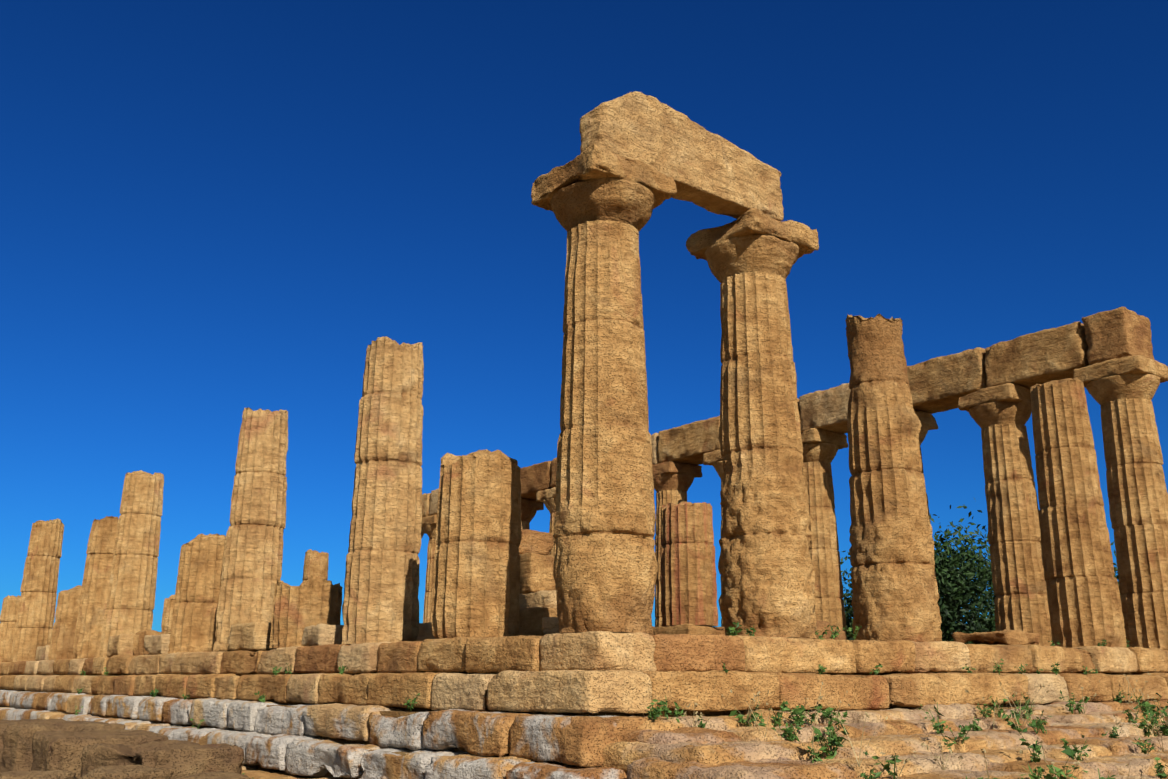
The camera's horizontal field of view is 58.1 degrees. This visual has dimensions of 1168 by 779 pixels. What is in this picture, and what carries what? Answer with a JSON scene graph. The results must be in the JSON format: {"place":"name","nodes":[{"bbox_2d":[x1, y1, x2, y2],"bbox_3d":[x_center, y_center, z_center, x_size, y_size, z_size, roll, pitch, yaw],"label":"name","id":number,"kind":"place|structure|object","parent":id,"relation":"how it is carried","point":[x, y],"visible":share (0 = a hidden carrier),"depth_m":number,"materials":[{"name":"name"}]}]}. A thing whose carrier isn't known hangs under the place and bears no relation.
{"place":"outdoors","nodes":[
{"label":"outdoors","id":0,"kind":"place"},
{"bbox_2d":[0,0,1167,631],"label":"sky","id":1,"kind":"structure","parent":0,"point":[211,211],"materials":[{"name":"blue"}]},
{"label":"ground","id":2,"kind":"structure","parent":0,"visible":0},
{"bbox_2d":[0,719,252,778],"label":"rocks","id":3,"kind":"object","parent":2,"relation":"on","point":[47,749],"visible":1,"depth_m":13.05,"materials":[{"name":"brown stone"}]},
{"bbox_2d":[0,690,645,778],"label":"stone steps","id":4,"kind":"structure","parent":2,"relation":"on","point":[518,745],"depth_m":14.24,"materials":[{"name":"stone"}]},
{"bbox_2d":[0,650,1167,778],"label":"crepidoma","id":5,"kind":"object","parent":2,"relation":"on","point":[395,714],"visible":0.02,"depth_m":14.85,"materials":[{"name":"stone"}]},
{"bbox_2d":[161,595,174,633],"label":"column","id":6,"kind":"structure","parent":5,"relation":"on","point":[169,602],"depth_m":45.02,"materials":[{"name":"stone"}]},
{"bbox_2d":[302,549,328,580],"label":"column","id":7,"kind":"structure","parent":5,"relation":"on","point":[315,562],"depth_m":49.46,"materials":[{"name":"stone"}]},
{"bbox_2d":[421,527,425,538],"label":"column","id":8,"kind":"structure","parent":5,"relation":"on","point":[423,532],"depth_m":49.54,"materials":[{"name":"stone"}]},
{"bbox_2d":[421,515,436,622],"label":"column","id":9,"kind":"structure","parent":5,"relation":"on","point":[429,523],"depth_m":46.61,"materials":[{"name":"stone"}]},
{"bbox_2d":[521,498,543,528],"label":"column","id":10,"kind":"structure","parent":5,"relation":"on","point":[530,508],"depth_m":42.36,"materials":[{"name":"stone"}]},
{"bbox_2d":[35,529,1039,660],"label":"stone blocks","id":11,"kind":"structure","parent":5,"relation":"on","point":[538,606],"depth_m":19.06,"materials":[{"name":"stone"}]},
{"bbox_2d":[660,501,717,626],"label":"column","id":12,"kind":"structure","parent":11,"relation":"on","point":[688,578],"depth_m":21.05,"materials":[{"name":"stone"}]},
{"bbox_2d":[536,487,555,556],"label":"column","id":13,"kind":"structure","parent":5,"relation":"on","point":[547,497],"depth_m":40.02,"materials":[{"name":"stone"}]},
{"bbox_2d":[0,631,1167,778],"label":"crepidoma steps","id":14,"kind":"structure","parent":5,"relation":"on","point":[603,671],"depth_m":15.22,"materials":[{"name":"stone"}]},
{"bbox_2d":[0,595,20,661],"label":"column","id":15,"kind":"structure","parent":14,"relation":"on","point":[9,612],"depth_m":41.10,"materials":[{"name":"stone"}]},
{"bbox_2d":[10,518,63,661],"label":"column","id":16,"kind":"structure","parent":14,"relation":"on","point":[35,617],"depth_m":39.26,"materials":[{"name":"stone"}]},
{"bbox_2d":[48,585,81,659],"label":"column","id":17,"kind":"structure","parent":14,"relation":"on","point":[64,626],"depth_m":34.11,"materials":[{"name":"stone"}]},
{"bbox_2d":[73,516,117,658],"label":"column","id":18,"kind":"structure","parent":14,"relation":"on","point":[95,586],"depth_m":32.05,"materials":[{"name":"stone"}]},
{"bbox_2d":[98,470,163,656],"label":"column","id":19,"kind":"structure","parent":14,"relation":"on","point":[130,605],"depth_m":30.01,"materials":[{"name":"stone"}]},
{"bbox_2d":[133,630,170,655],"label":"stone block","id":20,"kind":"structure","parent":14,"relation":"on","point":[138,644],"depth_m":27.07,"materials":[{"name":"stone"}]},
{"bbox_2d":[168,533,225,653],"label":"column","id":21,"kind":"structure","parent":14,"relation":"on","point":[197,593],"depth_m":24.90,"materials":[{"name":"stone"}]},
{"bbox_2d":[213,407,287,650],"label":"column","id":22,"kind":"structure","parent":14,"relation":"on","point":[252,563],"depth_m":23.02,"materials":[{"name":"stone"}]},
{"bbox_2d":[269,574,341,647],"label":"column","id":23,"kind":"structure","parent":14,"relation":"on","point":[314,599],"depth_m":20.09,"materials":[{"name":"stone"}]},
{"bbox_2d":[342,336,423,643],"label":"column","id":24,"kind":"structure","parent":14,"relation":"on","point":[381,591],"depth_m":18.30,"materials":[{"name":"stone"}]},
{"bbox_2d":[431,449,521,638],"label":"column","id":25,"kind":"structure","parent":14,"relation":"on","point":[476,580],"depth_m":15.66,"materials":[{"name":"stone"}]},
{"bbox_2d":[531,143,676,633],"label":"corner column","id":26,"kind":"structure","parent":14,"relation":"on","point":[601,203],"depth_m":13.78,"materials":[{"name":"stone"}]},
{"bbox_2d":[580,91,783,220],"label":"stone lintel","id":27,"kind":"structure","parent":26,"relation":"on","point":[703,167],"depth_m":15.59,"materials":[{"name":"stone"}]},
{"bbox_2d":[686,208,818,638],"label":"column","id":28,"kind":"structure","parent":14,"relation":"on","point":[751,256],"depth_m":15.65,"materials":[{"name":"stone"}]},
{"bbox_2d":[845,314,941,641],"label":"column","id":29,"kind":"structure","parent":14,"relation":"on","point":[895,594],"depth_m":17.34,"materials":[{"name":"stone"}]},
{"bbox_2d":[1030,378,1126,647],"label":"column","id":30,"kind":"structure","parent":14,"relation":"on","point":[1084,599],"depth_m":21.09,"materials":[{"name":"stone"}]},
{"bbox_2d":[1073,355,1167,649],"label":"corner column","id":31,"kind":"structure","parent":14,"relation":"on","point":[1121,390],"depth_m":23.27,"materials":[{"name":"stone"}]},
{"bbox_2d":[652,461,701,626],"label":"column","id":32,"kind":"structure","parent":5,"relation":"on","point":[673,481],"depth_m":35.23,"materials":[{"name":"stone"}]},
{"bbox_2d":[703,450,723,626],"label":"column","id":33,"kind":"structure","parent":5,"relation":"on","point":[714,458],"depth_m":33.29,"materials":[{"name":"stone"}]},
{"bbox_2d":[422,307,1153,516],"bbox_3d":[1.280,2.644,38.234,1.465,1.249,37.259,12,-19,-37],"label":"architrave","id":34,"kind":"object","parent":33,"relation":"on","point":[940,384],"visible":0.48,"depth_m":26.85,"materials":[{"name":"stone"}]},
{"bbox_2d":[801,428,847,639],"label":"column","id":35,"kind":"structure","parent":5,"relation":"on","point":[821,447],"depth_m":30.16,"materials":[{"name":"stone"}]},
{"bbox_2d":[914,410,937,576],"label":"column","id":36,"kind":"structure","parent":5,"relation":"on","point":[927,420],"depth_m":28.48,"materials":[{"name":"stone"}]},
{"bbox_2d":[958,383,1051,645],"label":"column","id":37,"kind":"structure","parent":5,"relation":"on","point":[1000,415],"depth_m":25.52,"materials":[{"name":"stone"}]},
{"bbox_2d":[75,621,1167,778],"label":"weeds","id":38,"kind":"object","parent":2,"relation":"on","point":[833,739],"visible":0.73,"depth_m":12.89,"materials":[{"name":"green plant"}]},
{"bbox_2d":[845,609,853,639],"bbox_3d":[9.553,9.524,36.844,4.118,4.246,4.755,12,-19,-37],"label":"shrub","id":39,"kind":"object","parent":2,"relation":"on","point":[849,622],"depth_m":36.43,"materials":[{"name":"green plant"}]},
{"bbox_2d":[599,700,1167,778],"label":"stone steps","id":40,"kind":"structure","parent":2,"relation":"on","point":[721,747],"depth_m":11.63,"materials":[{"name":"stone"}]},
{"bbox_2d":[675,669,1167,778],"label":"weeds","id":41,"kind":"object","parent":40,"relation":"on","point":[922,744],"depth_m":11.81,"materials":[{"name":"green plant"}]},
{"bbox_2d":[840,498,995,643],"bbox_3d":[11.067,7.793,37.013,10.298,7.707,11.162,12,-19,-37],"label":"tree","id":42,"kind":"object","parent":2,"relation":"on","point":[963,590],"depth_m":34.25,"materials":[{"name":"green plant"}]},
{"bbox_2d":[939,598,976,643],"bbox_3d":[11.383,9.207,35.461,4.076,4.147,4.203,12,-19,-37],"label":"shrub","id":43,"kind":"object","parent":2,"relation":"on","point":[945,633],"visible":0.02,"depth_m":34.42,"materials":[{"name":"green plant"}]},
{"bbox_2d":[964,603,994,643],"bbox_3d":[13.522,9.532,37.187,4.949,4.436,5.760,12,-19,-37],"label":"shrub","id":44,"kind":"object","parent":2,"relation":"on","point":[990,622],"visible":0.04,"depth_m":36.19,"materials":[{"name":"green plant"}]},
{"bbox_2d":[979,542,1120,615],"bbox_3d":[17.293,8.183,36.524,8.433,6.780,8.790,12,-19,-37],"label":"bush","id":45,"kind":"object","parent":2,"relation":"on","point":[1115,575],"depth_m":36.45,"materials":[{"name":"green plant"}]}
]}

